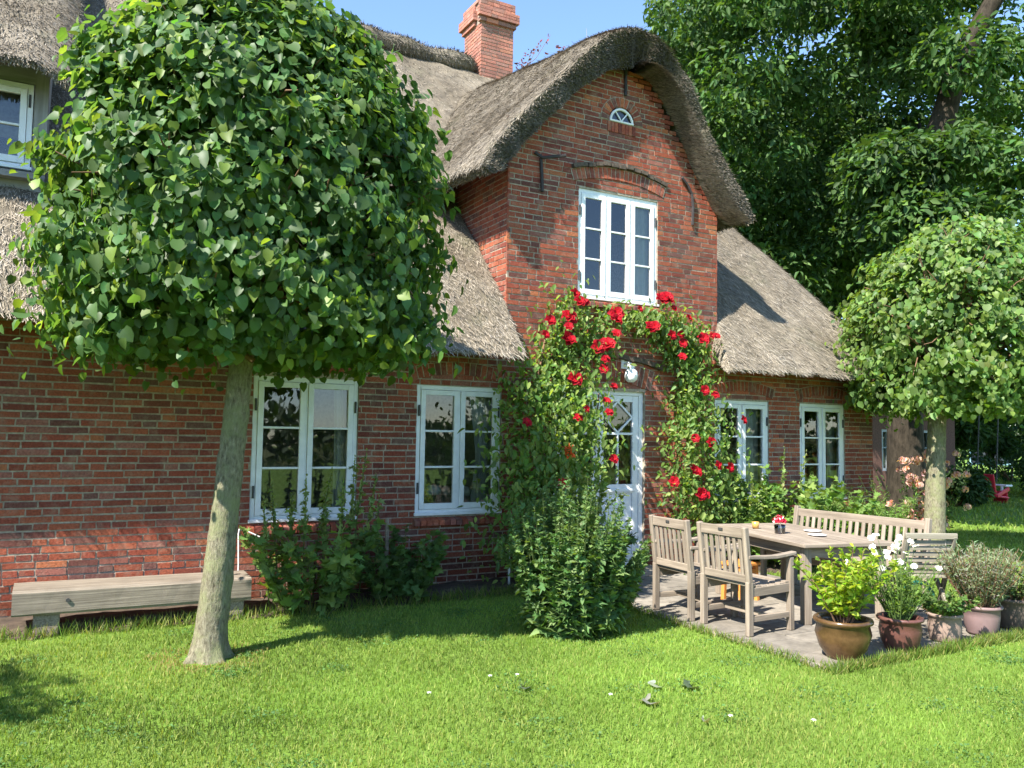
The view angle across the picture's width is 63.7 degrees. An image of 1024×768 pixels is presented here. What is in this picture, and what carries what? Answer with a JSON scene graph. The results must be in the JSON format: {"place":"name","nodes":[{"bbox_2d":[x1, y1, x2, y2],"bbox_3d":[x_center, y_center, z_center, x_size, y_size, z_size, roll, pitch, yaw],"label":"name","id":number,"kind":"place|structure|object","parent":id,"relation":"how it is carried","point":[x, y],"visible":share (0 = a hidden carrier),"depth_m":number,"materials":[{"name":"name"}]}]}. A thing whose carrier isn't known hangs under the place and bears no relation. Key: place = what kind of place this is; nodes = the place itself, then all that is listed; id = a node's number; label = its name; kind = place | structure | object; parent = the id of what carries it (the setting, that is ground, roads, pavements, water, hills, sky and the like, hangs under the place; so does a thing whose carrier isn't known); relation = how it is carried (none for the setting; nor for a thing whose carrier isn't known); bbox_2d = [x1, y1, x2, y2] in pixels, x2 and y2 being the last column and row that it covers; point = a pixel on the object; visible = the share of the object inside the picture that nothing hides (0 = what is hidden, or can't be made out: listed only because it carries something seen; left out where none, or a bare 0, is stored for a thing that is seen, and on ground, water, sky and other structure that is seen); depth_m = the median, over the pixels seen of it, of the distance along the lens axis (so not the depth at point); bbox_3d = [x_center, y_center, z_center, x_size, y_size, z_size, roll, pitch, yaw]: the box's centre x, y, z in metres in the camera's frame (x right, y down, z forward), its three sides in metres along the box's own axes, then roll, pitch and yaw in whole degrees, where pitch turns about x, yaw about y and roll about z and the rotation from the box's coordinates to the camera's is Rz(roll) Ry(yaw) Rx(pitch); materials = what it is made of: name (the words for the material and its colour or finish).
{"place":"outdoors","nodes":[
{"label":"outdoors","id":0,"kind":"place"},
{"bbox_2d":[0,455,1023,767],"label":"lawn","id":1,"kind":"structure","parent":0,"point":[514,727],"depth_m":5.22,"materials":[{"name":"green plant"}]},
{"bbox_2d":[11,570,251,636],"bbox_3d":[-3.230,1.886,7.092,1.840,0.414,0.406,3,-4,-29],"label":"beam bench","id":2,"kind":"object","parent":1,"relation":"on","point":[42,603],"visible":0.71,"depth_m":6.87,"materials":[{"name":"brown wood"}]},
{"bbox_2d":[0,0,468,664],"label":"lime tree","id":3,"kind":"object","parent":1,"relation":"on","point":[242,188],"visible":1,"depth_m":5.56,"materials":[{"name":"green plant"}]},
{"bbox_2d":[238,529,259,570],"bbox_3d":[-2.502,1.757,7.864,0.244,0.750,0.019,2,-4,-24],"label":"garden stake","id":4,"kind":"object","parent":1,"relation":"on","point":[238,545],"visible":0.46,"depth_m":7.83,"materials":[{"name":"white paint"}]},
{"bbox_2d":[0,581,518,642],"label":"grass","id":5,"kind":"structure","parent":1,"relation":"on","point":[248,612],"depth_m":7.34,"materials":[{"name":"green plant"}]},
{"bbox_2d":[0,0,910,617],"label":"thatched house","id":6,"kind":"structure","parent":1,"relation":"on","point":[598,160],"depth_m":9.82,"materials":[{"name":"brick"}]},
{"bbox_2d":[0,79,33,171],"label":"window","id":7,"kind":"structure","parent":6,"relation":"in","point":[26,91],"depth_m":7.74,"materials":[{"name":"white paint"}]},
{"bbox_2d":[248,375,357,522],"bbox_3d":[-2.124,0.661,8.401,1.099,1.442,0.236,3,-4,-29],"label":"window","id":8,"kind":"structure","parent":6,"relation":"in","point":[345,393],"depth_m":8.35,"materials":[{"name":"white paint"}]},
{"bbox_2d":[414,385,501,515],"bbox_3d":[-0.673,0.743,9.311,1.064,1.417,0.420,3,-4,-29],"label":"window","id":9,"kind":"structure","parent":6,"relation":"in","point":[481,396],"depth_m":9.18,"materials":[{"name":"white paint"}]},
{"bbox_2d":[514,33,564,69],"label":"creeper","id":10,"kind":"object","parent":6,"relation":"attached to","point":[556,46],"visible":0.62,"depth_m":15.46,"materials":[{"name":"green plant"}]},
{"bbox_2d":[556,393,599,515],"bbox_3d":[0.781,1.177,9.975,0.636,2.123,0.065,3,-4,-29],"label":"door leaf","id":11,"kind":"structure","parent":6,"relation":"in","point":[592,404],"depth_m":10.10,"materials":[{"name":"white paint"}]},
{"bbox_2d":[578,188,658,306],"bbox_3d":[1.322,-1.701,10.404,1.254,1.372,0.151,3,-4,-29],"label":"window","id":12,"kind":"structure","parent":6,"relation":"in","point":[639,233],"depth_m":10.45,"materials":[{"name":"white paint"}]},
{"bbox_2d":[599,395,637,564],"bbox_3d":[1.324,1.203,10.251,0.616,2.123,0.109,3,-4,-29],"label":"door leaf","id":13,"kind":"structure","parent":6,"relation":"in","point":[631,489],"depth_m":10.35,"materials":[{"name":"white paint"}]},
{"bbox_2d":[609,108,633,125],"bbox_3d":[1.394,-3.408,10.480,0.378,0.193,0.034,3,-4,-29],"label":"lunette window","id":14,"kind":"structure","parent":6,"relation":"in","point":[619,109],"depth_m":10.47,"materials":[{"name":"white paint"}]},
{"bbox_2d":[621,359,637,381],"bbox_3d":[1.456,-0.166,10.199,0.174,0.298,0.235,3,-4,-29],"label":"wall lamp","id":15,"kind":"object","parent":6,"relation":"attached to","point":[631,374],"visible":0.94,"depth_m":10.13,"materials":[{"name":"white glass"}]},
{"bbox_2d":[714,400,767,503],"bbox_3d":[3.093,0.922,11.297,1.024,1.382,0.236,3,-4,-29],"label":"window","id":16,"kind":"structure","parent":6,"relation":"in","point":[750,439],"depth_m":11.43,"materials":[{"name":"white paint"}]},
{"bbox_2d":[799,404,846,499],"bbox_3d":[4.478,0.992,12.065,0.974,1.382,0.236,3,-4,-29],"label":"window","id":17,"kind":"structure","parent":6,"relation":"in","point":[825,450],"depth_m":12.10,"materials":[{"name":"white paint"}]},
{"bbox_2d":[0,550,921,639],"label":"flower bed soil","id":18,"kind":"structure","parent":1,"relation":"on","point":[15,623],"depth_m":7.44,"materials":[{"name":"brown soil"}]},
{"bbox_2d":[238,448,386,617],"bbox_3d":[-1.844,1.368,7.677,1.368,1.548,1.460,0,-4,19],"label":"hollyhock","id":19,"kind":"object","parent":18,"relation":"on","point":[340,575],"visible":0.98,"depth_m":7.55,"materials":[{"name":"green plant"}]},
{"bbox_2d":[384,518,388,583],"bbox_3d":[-1.273,1.772,8.363,0.043,0.820,0.043,3,-4,-29],"label":"garden stake","id":20,"kind":"object","parent":18,"relation":"on","point":[386,536],"visible":0.35,"depth_m":8.36,"materials":[{"name":"grey wood"}]},
{"bbox_2d":[350,494,448,605],"bbox_3d":[-1.147,1.642,8.341,1.056,1.092,1.292,1,-4,-8],"label":"hollyhock","id":21,"kind":"object","parent":18,"relation":"on","point":[399,581],"visible":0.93,"depth_m":8.04,"materials":[{"name":"green plant"}]},
{"bbox_2d":[503,425,637,556],"bbox_3d":[0.624,1.374,9.111,1.376,1.819,1.199,4,-5,-37],"label":"mallow","id":22,"kind":"object","parent":18,"relation":"on","point":[604,484],"visible":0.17,"depth_m":8.93,"materials":[{"name":"green plant"}]},
{"bbox_2d":[857,450,971,556],"bbox_3d":[5.702,1.718,11.815,1.698,1.580,1.337,3,-4,-29],"label":"pink rose bush","id":23,"kind":"object","parent":18,"relation":"on","point":[912,478],"visible":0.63,"depth_m":11.64,"materials":[{"name":"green plant"}]},
{"bbox_2d":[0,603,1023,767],"bbox_3d":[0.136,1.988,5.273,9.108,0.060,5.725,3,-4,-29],"label":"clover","id":24,"kind":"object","parent":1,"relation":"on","point":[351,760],"visible":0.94,"depth_m":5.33,"materials":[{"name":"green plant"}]},
{"bbox_2d":[457,260,658,591],"bbox_3d":[0.638,0.386,9.170,2.812,3.754,1.291,3,-4,-29],"label":"climbing rose","id":25,"kind":"object","parent":1,"relation":"on","point":[575,422],"visible":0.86,"depth_m":9.12,"materials":[{"name":"green plant"}]},
{"bbox_2d":[497,472,652,641],"bbox_3d":[0.569,1.470,7.122,1.486,1.478,1.235,3,-4,-29],"label":"mugwort","id":26,"kind":"object","parent":1,"relation":"on","point":[573,584],"visible":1,"depth_m":6.80,"materials":[{"name":"green plant"}]},
{"bbox_2d":[641,693,658,704],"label":"fallen leaf","id":27,"kind":"object","parent":1,"relation":"on","point":[648,696],"visible":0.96,"depth_m":5.16,"materials":[{"name":"white plant"}]},
{"bbox_2d":[648,680,659,686],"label":"fallen leaf","id":28,"kind":"object","parent":1,"relation":"on","point":[652,682],"visible":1,"depth_m":5.51,"materials":[{"name":"white plant"}]},
{"bbox_2d":[683,679,698,689],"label":"fallen leaf","id":29,"kind":"object","parent":1,"relation":"on","point":[687,683],"visible":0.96,"depth_m":5.48,"materials":[{"name":"plant"}]},
{"bbox_2d":[648,0,790,250],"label":"maple tree","id":30,"kind":"object","parent":1,"relation":"on","point":[733,66],"visible":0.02,"depth_m":25.49,"materials":[{"name":"green plant"}]},
{"bbox_2d":[630,604,827,669],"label":"grass","id":31,"kind":"structure","parent":1,"relation":"on","point":[709,633],"depth_m":6.81,"materials":[{"name":"green plant"}]},
{"bbox_2d":[707,448,858,570],"bbox_3d":[3.414,1.610,10.804,2.079,1.600,1.904,-1,-4,32],"label":"mallow","id":32,"kind":"object","parent":1,"relation":"on","point":[765,512],"visible":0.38,"depth_m":10.53,"materials":[{"name":"green plant"}]},
{"bbox_2d":[755,482,880,565],"bbox_3d":[4.019,1.869,11.033,1.835,1.132,1.700,3,-4,-29],"label":"mallow","id":33,"kind":"object","parent":1,"relation":"on","point":[856,505],"visible":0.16,"depth_m":10.75,"materials":[{"name":"green plant"}]},
{"bbox_2d":[642,0,1023,519],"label":"oak tree","id":34,"kind":"object","parent":1,"relation":"on","point":[880,188],"visible":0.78,"depth_m":17.80,"materials":[{"name":"green plant"}]},
{"bbox_2d":[794,482,922,548],"bbox_3d":[4.769,1.916,11.469,1.645,1.119,1.786,3,-4,-29],"label":"fern","id":35,"kind":"object","parent":1,"relation":"on","point":[900,513],"visible":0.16,"depth_m":11.04,"materials":[{"name":"green plant"}]},
{"bbox_2d":[754,49,1023,458],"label":"maple tree","id":36,"kind":"object","parent":1,"relation":"on","point":[966,435],"visible":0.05,"depth_m":27.45,"materials":[{"name":"green plant"}]},
{"bbox_2d":[854,327,954,504],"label":"outbuilding","id":37,"kind":"structure","parent":1,"relation":"on","point":[879,440],"depth_m":21.77,"materials":[{"name":"brick"}]},
{"bbox_2d":[882,429,886,470],"bbox_3d":[9.947,1.761,21.984,0.550,1.100,0.200,3,-4,-29],"label":"window","id":38,"kind":"structure","parent":37,"relation":"in","point":[884,439],"depth_m":21.90,"materials":[{"name":"grey paint"}]},
{"bbox_2d":[924,430,926,448],"bbox_3d":[11.264,1.823,22.646,0.600,1.100,0.080,3,-4,-29],"label":"window","id":39,"kind":"structure","parent":37,"relation":"in","point":[925,431],"depth_m":22.78,"materials":[{"name":"grey paint"}]},
{"bbox_2d":[813,623,1023,674],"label":"grass","id":40,"kind":"structure","parent":1,"relation":"on","point":[943,648],"depth_m":6.39,"materials":[{"name":"green plant"}]},
{"bbox_2d":[824,212,1023,568],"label":"lime tree","id":41,"kind":"object","parent":1,"relation":"on","point":[943,330],"visible":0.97,"depth_m":10.85,"materials":[{"name":"green plant"}]},
{"bbox_2d":[955,449,972,469],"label":"shrub","id":42,"kind":"object","parent":1,"relation":"on","point":[958,462],"visible":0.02,"depth_m":44.00,"materials":[{"name":"green plant"}]},
{"bbox_2d":[946,465,995,506],"bbox_3d":[11.767,2.717,21.724,1.781,1.195,1.922,3,-4,-29],"label":"shrub","id":43,"kind":"object","parent":1,"relation":"on","point":[978,485],"visible":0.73,"depth_m":21.17,"materials":[{"name":"green plant"}]},
{"bbox_2d":[967,449,1010,469],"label":"trampoline","id":44,"kind":"object","parent":1,"relation":"on","point":[971,460],"visible":0.12,"depth_m":42.28,"materials":[{"name":"blue metal"}]},
{"bbox_2d":[955,417,1023,482],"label":"shrub","id":45,"kind":"object","parent":1,"relation":"on","point":[1002,474],"visible":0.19,"depth_m":35.40,"materials":[{"name":"green plant"}]},
{"bbox_2d":[977,416,1012,502],"bbox_3d":[13.496,0.086,23.186,0.858,6.501,0.633,3,-4,-29],"label":"swing","id":46,"kind":"object","parent":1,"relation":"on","point":[1001,495],"visible":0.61,"depth_m":22.79,"materials":[{"name":"red plastic"}]},
{"bbox_2d":[1000,431,1023,479],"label":"shrub","id":47,"kind":"object","parent":1,"relation":"on","point":[1018,437],"visible":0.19,"depth_m":29.97,"materials":[{"name":"green plant"}]},
{"bbox_2d":[1004,441,1023,491],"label":"shrub","id":48,"kind":"object","parent":1,"relation":"on","point":[1020,464],"visible":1,"depth_m":26.00,"materials":[{"name":"green plant"}]},
{"bbox_2d":[315,0,1023,349],"label":"sky","id":49,"kind":"structure","parent":0,"point":[436,22],"materials":[{"name":"blue"}]},
{"bbox_2d":[632,564,1018,670],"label":"patio","id":50,"kind":"structure","parent":0,"point":[801,639],"depth_m":7.49,"materials":[{"name":"grey stone"}]},
{"bbox_2d":[617,291,758,574],"bbox_3d":[2.288,0.646,10.274,2.224,3.565,0.935,3,-4,-29],"label":"climbing rose","id":51,"kind":"object","parent":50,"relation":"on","point":[678,351],"visible":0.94,"depth_m":10.30,"materials":[{"name":"green plant"}]},
{"bbox_2d":[649,514,737,621],"bbox_3d":[1.719,1.708,7.798,0.634,0.907,0.590,3,-4,-26],"label":"garden armchair","id":52,"kind":"object","parent":50,"relation":"on","point":[689,566],"visible":0.77,"depth_m":7.68,"materials":[{"name":"brown wood"}]},
{"bbox_2d":[721,559,760,600],"bbox_3d":[2.336,2.017,8.438,0.320,0.391,0.280,4,-5,-39],"label":"stool","id":53,"kind":"object","parent":50,"relation":"on","point":[755,564],"visible":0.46,"depth_m":8.41,"materials":[{"name":"orange wood"}]},
{"bbox_2d":[696,521,796,636],"bbox_3d":[2.057,1.679,7.255,0.634,0.907,0.590,3,-4,-31],"label":"garden armchair","id":54,"kind":"object","parent":50,"relation":"on","point":[749,582],"visible":0.99,"depth_m":7.12,"materials":[{"name":"brown wood"}]},
{"bbox_2d":[715,523,896,624],"bbox_3d":[2.814,1.843,8.210,0.980,0.722,1.715,2,-4,-16],"label":"garden table","id":55,"kind":"object","parent":50,"relation":"on","point":[802,542],"visible":0.63,"depth_m":7.60,"materials":[{"name":"brown wood"}]},
{"bbox_2d":[752,521,758,528],"bbox_3d":[2.529,1.464,8.553,0.076,0.066,0.076,3,-4,-29],"label":"candle glass","id":56,"kind":"object","parent":55,"relation":"on","point":[755,524],"visible":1,"depth_m":8.52,"materials":[{"name":"yellow glass"}]},
{"bbox_2d":[772,515,787,533],"bbox_3d":[2.644,1.382,8.138,0.150,0.182,0.150,3,-4,-29],"label":"flower glass","id":57,"kind":"object","parent":55,"relation":"on","point":[779,528],"visible":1,"depth_m":8.11,"materials":[{"name":"red plant"}]},
{"bbox_2d":[804,529,820,531],"bbox_3d":[3.035,1.483,8.319,0.174,0.014,0.172,3,-4,-29],"label":"plate","id":58,"kind":"object","parent":55,"relation":"on","point":[811,530],"visible":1,"depth_m":8.36,"materials":[{"name":"white ceramic"}]},
{"bbox_2d":[808,533,825,535],"bbox_3d":[2.949,1.459,7.962,0.174,0.014,0.172,3,-4,-29],"label":"plate","id":59,"kind":"object","parent":55,"relation":"on","point":[815,534],"visible":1,"depth_m":8.01,"materials":[{"name":"white ceramic"}]},
{"bbox_2d":[760,505,931,608],"bbox_3d":[3.463,1.800,8.691,0.656,0.888,1.665,3,-4,-31],"label":"garden bench","id":60,"kind":"object","parent":50,"relation":"on","point":[898,523],"visible":0.35,"depth_m":8.75,"materials":[{"name":"brown wood"}]},
{"bbox_2d":[792,543,901,660],"bbox_3d":[2.551,1.647,6.301,0.830,0.854,0.756,-2,-5,38],"label":"flower pot","id":61,"kind":"object","parent":50,"relation":"on","point":[842,627],"visible":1,"depth_m":6.15,"materials":[{"name":"brown ceramic"}]},
{"bbox_2d":[844,533,944,651],"bbox_3d":[3.091,1.668,6.657,0.768,0.874,0.828,-1,-4,22],"label":"flower pot","id":62,"kind":"object","parent":50,"relation":"on","point":[900,625],"visible":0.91,"depth_m":6.51,"materials":[{"name":"ceramic"}]},
{"bbox_2d":[904,580,934,595],"bbox_3d":[3.639,1.968,7.425,0.572,0.404,0.044,3,-4,-29],"label":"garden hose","id":63,"kind":"object","parent":50,"relation":"on","point":[932,591],"visible":0.15,"depth_m":7.48,"materials":[{"name":"green rubber"}]},
{"bbox_2d":[888,533,957,613],"bbox_3d":[3.759,1.770,7.542,0.470,0.836,0.503,1,-4,-1],"label":"folding chair","id":64,"kind":"object","parent":50,"relation":"on","point":[941,586],"visible":0.44,"depth_m":7.45,"materials":[{"name":"grey wood"}]},
{"bbox_2d":[910,589,983,642],"bbox_3d":[3.592,1.920,6.862,0.501,0.412,0.571,2,-4,-19],"label":"flower pot","id":65,"kind":"object","parent":50,"relation":"on","point":[944,620],"visible":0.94,"depth_m":6.75,"materials":[{"name":"ceramic"}]},
{"bbox_2d":[931,540,1023,635],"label":"flower pot","id":66,"kind":"object","parent":50,"relation":"on","point":[971,574],"visible":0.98,"depth_m":7.02,"materials":[{"name":"ceramic"}]},
{"bbox_2d":[971,549,1023,629],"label":"flower pot","id":67,"kind":"object","parent":50,"relation":"on","point":[1012,612],"visible":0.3,"depth_m":7.26,"materials":[{"name":"ceramic"}]},
{"bbox_2d":[758,523,1023,611],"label":"grass","id":68,"kind":"structure","parent":0,"point":[992,543],"depth_m":13.64,"materials":[{"name":"green plant"}]},
{"bbox_2d":[875,476,1023,537],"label":"grass","id":69,"kind":"structure","parent":0,"point":[993,513],"depth_m":19.12,"materials":[{"name":"green plant"}]}
]}

